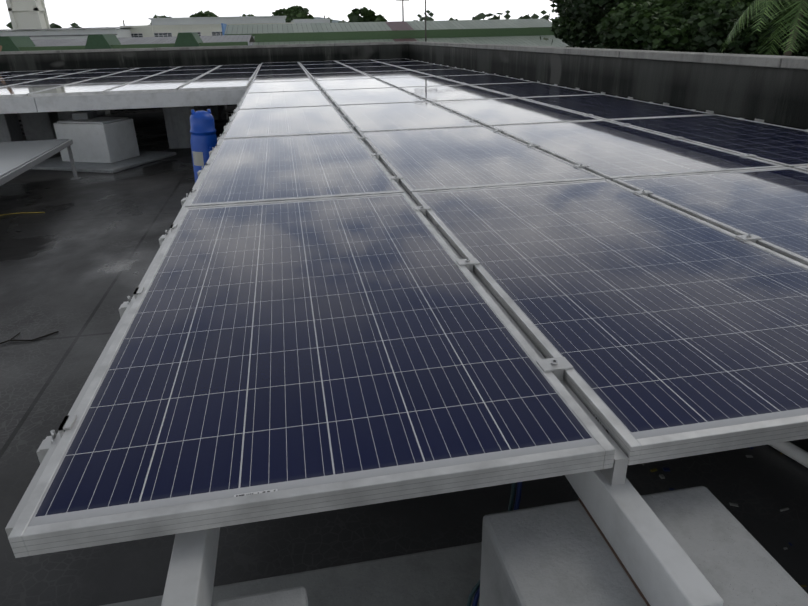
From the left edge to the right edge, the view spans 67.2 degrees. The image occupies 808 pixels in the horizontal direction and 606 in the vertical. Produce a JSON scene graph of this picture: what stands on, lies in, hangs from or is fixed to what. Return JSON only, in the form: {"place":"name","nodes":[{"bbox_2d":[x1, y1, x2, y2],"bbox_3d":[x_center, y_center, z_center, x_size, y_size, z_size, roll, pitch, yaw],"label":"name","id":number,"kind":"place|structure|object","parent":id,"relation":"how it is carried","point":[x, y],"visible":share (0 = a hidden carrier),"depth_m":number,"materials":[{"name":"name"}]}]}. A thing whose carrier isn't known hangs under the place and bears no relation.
{"place":"outdoors","nodes":[
{"label":"outdoors","id":0,"kind":"place"},
{"bbox_2d":[0,0,557,30],"label":"sky","id":1,"kind":"structure","parent":0,"point":[85,13],"materials":[{"name":"white"}]},
{"bbox_2d":[314,17,338,22],"bbox_3d":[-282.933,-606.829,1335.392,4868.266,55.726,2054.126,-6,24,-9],"label":"building","id":2,"kind":"structure","parent":0,"point":[335,21],"depth_m":1697.38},
{"bbox_2d":[0,105,807,605],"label":"rooftop floor","id":3,"kind":"structure","parent":0,"point":[76,257],"depth_m":2.74,"materials":[{"name":"concrete"}]},
{"bbox_2d":[0,212,58,343],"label":"deck twigs","id":4,"kind":"object","parent":3,"relation":"on","point":[19,332],"visible":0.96,"depth_m":4.02,"materials":[{"name":"brown wood"}]},
{"bbox_2d":[0,139,81,185],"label":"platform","id":5,"kind":"structure","parent":3,"relation":"on","point":[17,158],"depth_m":7.44,"materials":[{"name":"grey metal"}]},
{"bbox_2d":[31,110,175,172],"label":"concrete block","id":6,"kind":"structure","parent":3,"relation":"on","point":[104,145],"depth_m":9.32,"materials":[{"name":"concrete"}]},
{"bbox_2d":[0,105,226,148],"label":"concrete piers","id":7,"kind":"structure","parent":3,"relation":"on","point":[38,126],"depth_m":10.65,"materials":[{"name":"grey concrete"}]},
{"bbox_2d":[0,89,245,113],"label":"array fascia beams","id":8,"kind":"structure","parent":7,"relation":"on","point":[108,101],"depth_m":8.84,"materials":[{"name":"grey metal"}]},
{"bbox_2d":[190,109,216,181],"bbox_3d":[-2.337,-1.732,7.137,0.342,1.041,0.334,-6,24,-9],"label":"barrel","id":9,"kind":"object","parent":3,"relation":"on","point":[203,140],"visible":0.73,"depth_m":6.95,"materials":[{"name":"paint"}]},
{"bbox_2d":[101,542,481,605],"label":"concrete base","id":10,"kind":"object","parent":3,"relation":"on","point":[449,576],"depth_m":1.41,"materials":[{"name":"grey paint"}]},
{"bbox_2d":[214,586,307,605],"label":"pedestal","id":11,"kind":"object","parent":10,"relation":"on","point":[295,596],"visible":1,"depth_m":1.01,"materials":[{"name":"white paint"}]},
{"bbox_2d":[466,483,515,605],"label":"green cable","id":12,"kind":"object","parent":10,"relation":"on","point":[477,585],"visible":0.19,"depth_m":1.32,"materials":[{"name":"teal plastic"}]},
{"bbox_2d":[472,482,521,605],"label":"blue cable","id":13,"kind":"object","parent":10,"relation":"on","point":[516,507],"visible":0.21,"depth_m":1.32,"materials":[{"name":"blue plastic"}]},
{"bbox_2d":[479,486,807,605],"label":"pedestal","id":14,"kind":"object","parent":10,"relation":"on","point":[559,554],"visible":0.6,"depth_m":1.07,"materials":[{"name":"white paint"}]},
{"bbox_2d":[0,44,807,129],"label":"parapet walls","id":15,"kind":"structure","parent":3,"relation":"on","point":[774,96],"depth_m":7.72,"materials":[{"name":"grey concrete"}]},
{"bbox_2d":[0,41,807,69],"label":"parapet coping","id":16,"kind":"object","parent":15,"relation":"on","point":[789,62],"visible":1,"depth_m":7.35,"materials":[{"name":"grey concrete"}]},
{"bbox_2d":[161,470,723,605],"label":"support beams","id":17,"kind":"structure","parent":3,"relation":"on","point":[659,564],"depth_m":1.00,"materials":[{"name":"grey metal"}]},
{"bbox_2d":[5,78,628,536],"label":"pv rails","id":18,"kind":"object","parent":17,"relation":"on","point":[615,474],"visible":0.04,"depth_m":1.29,"materials":[{"name":"silver metal"}]},
{"bbox_2d":[0,59,807,557],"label":"solar panel frames","id":19,"kind":"structure","parent":18,"relation":"on","point":[24,539],"depth_m":1.11,"materials":[{"name":"silver metal"}]},
{"bbox_2d":[0,59,807,526],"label":"solar panels","id":20,"kind":"object","parent":19,"relation":"in","point":[286,345],"visible":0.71,"depth_m":1.74,"materials":[{"name":"blue glass"}]},
{"bbox_2d":[234,412,609,496],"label":"barcode labels","id":21,"kind":"object","parent":19,"relation":"attached to","point":[601,423],"visible":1,"depth_m":1.00,"materials":[{"name":"white paper"}]},
{"bbox_2d":[6,59,807,463],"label":"panel clamps","id":22,"kind":"object","parent":18,"relation":"attached to","point":[558,365],"visible":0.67,"depth_m":2.12,"materials":[{"name":"silver metal"}]},
{"bbox_2d":[578,498,649,605],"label":"rust stain","id":23,"kind":"object","parent":17,"relation":"on","point":[617,557],"visible":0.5,"depth_m":1.09,"materials":[{"name":"brown"}]},
{"bbox_2d":[642,447,806,586],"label":"deck litter","id":24,"kind":"object","parent":3,"relation":"on","point":[661,476],"visible":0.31,"depth_m":2.62,"materials":[{"name":"grey"}]},
{"bbox_2d":[768,441,807,467],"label":"support beam","id":25,"kind":"structure","parent":3,"relation":"on","point":[794,452],"depth_m":2.70,"materials":[{"name":"white metal"}]},
{"label":"ground","id":26,"kind":"structure","parent":0,"visible":0},
{"bbox_2d":[6,0,50,29],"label":"water tower","id":27,"kind":"structure","parent":26,"relation":"on","point":[27,14],"depth_m":136.60,"materials":[{"name":"beige paint"}]},
{"bbox_2d":[0,27,131,39],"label":"warehouse roof","id":28,"kind":"structure","parent":26,"relation":"on","point":[63,33],"depth_m":128.10,"materials":[{"name":"grey metal"}]},
{"bbox_2d":[0,32,255,51],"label":"building roof","id":29,"kind":"structure","parent":26,"relation":"on","point":[93,41],"depth_m":41.11,"materials":[{"name":"paint"}]},
{"bbox_2d":[149,14,171,24],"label":"tree","id":30,"kind":"object","parent":26,"relation":"on","point":[157,16],"depth_m":181.99,"materials":[{"name":"green plant"}]},
{"bbox_2d":[189,10,218,16],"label":"tree","id":31,"kind":"object","parent":26,"relation":"on","point":[205,14],"visible":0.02,"depth_m":184.63,"materials":[{"name":"green plant"}]},
{"bbox_2d":[119,16,329,36],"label":"distant building","id":32,"kind":"structure","parent":26,"relation":"on","point":[200,26],"depth_m":144.72,"materials":[{"name":"paint"}]},
{"bbox_2d":[6,10,553,30],"bbox_3d":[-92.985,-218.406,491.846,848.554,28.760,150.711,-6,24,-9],"label":"treeline","id":33,"kind":"object","parent":26,"relation":"on","point":[506,16],"visible":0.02,"depth_m":511.49,"materials":[{"name":"green plant"}]},
{"bbox_2d":[283,15,292,22],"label":"tree","id":34,"kind":"object","parent":26,"relation":"on","point":[288,20],"depth_m":182.82,"materials":[{"name":"green plant"}]},
{"bbox_2d":[272,5,313,18],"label":"tree","id":35,"kind":"object","parent":26,"relation":"on","point":[296,12],"visible":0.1,"depth_m":190.25,"materials":[{"name":"green plant"}]},
{"bbox_2d":[52,10,604,48],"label":"treeline","id":36,"kind":"object","parent":26,"relation":"on","point":[495,17],"visible":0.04,"depth_m":309.19,"materials":[{"name":"green plant"}]},
{"bbox_2d":[347,7,386,31],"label":"tree","id":37,"kind":"object","parent":26,"relation":"on","point":[365,13],"visible":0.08,"depth_m":135.99,"materials":[{"name":"green plant"}]},
{"bbox_2d":[396,0,408,20],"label":"pole","id":38,"kind":"object","parent":26,"relation":"on","point":[402,8],"visible":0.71,"depth_m":119.90,"materials":[{"name":"grey metal"}]},
{"bbox_2d":[221,19,585,47],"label":"building roof","id":39,"kind":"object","parent":26,"relation":"on","point":[529,32],"visible":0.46,"depth_m":94.41,"materials":[{"name":"metal"}]},
{"bbox_2d":[425,0,426,41],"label":"pole","id":40,"kind":"object","parent":26,"relation":"on","point":[425,23],"depth_m":65.88,"materials":[{"name":"grey metal"}]},
{"bbox_2d":[540,8,598,47],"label":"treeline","id":41,"kind":"object","parent":26,"relation":"on","point":[546,39],"visible":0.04,"depth_m":85.24,"materials":[{"name":"green plant"}]},
{"bbox_2d":[551,0,602,43],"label":"tree","id":42,"kind":"object","parent":26,"relation":"on","point":[554,22],"depth_m":78.79,"materials":[{"name":"green plant"}]},
{"bbox_2d":[549,0,645,48],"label":"tree","id":43,"kind":"object","parent":26,"relation":"on","point":[585,16],"visible":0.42,"depth_m":58.54,"materials":[{"name":"green plant"}]},
{"bbox_2d":[596,0,732,52],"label":"tree","id":44,"kind":"object","parent":26,"relation":"on","point":[658,25],"visible":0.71,"depth_m":47.69,"materials":[{"name":"green plant"}]},
{"bbox_2d":[603,0,740,46],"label":"tree","id":45,"kind":"object","parent":26,"relation":"on","point":[615,2],"depth_m":54.58,"materials":[{"name":"green plant"}]},
{"bbox_2d":[681,0,807,56],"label":"tree","id":46,"kind":"object","parent":26,"relation":"on","point":[745,40],"visible":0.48,"depth_m":42.05,"materials":[{"name":"green plant"}]},
{"bbox_2d":[721,0,807,55],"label":"coconut palm","id":47,"kind":"object","parent":26,"relation":"on","point":[801,6],"visible":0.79,"depth_m":23.30,"materials":[{"name":"green plant"}]}
]}

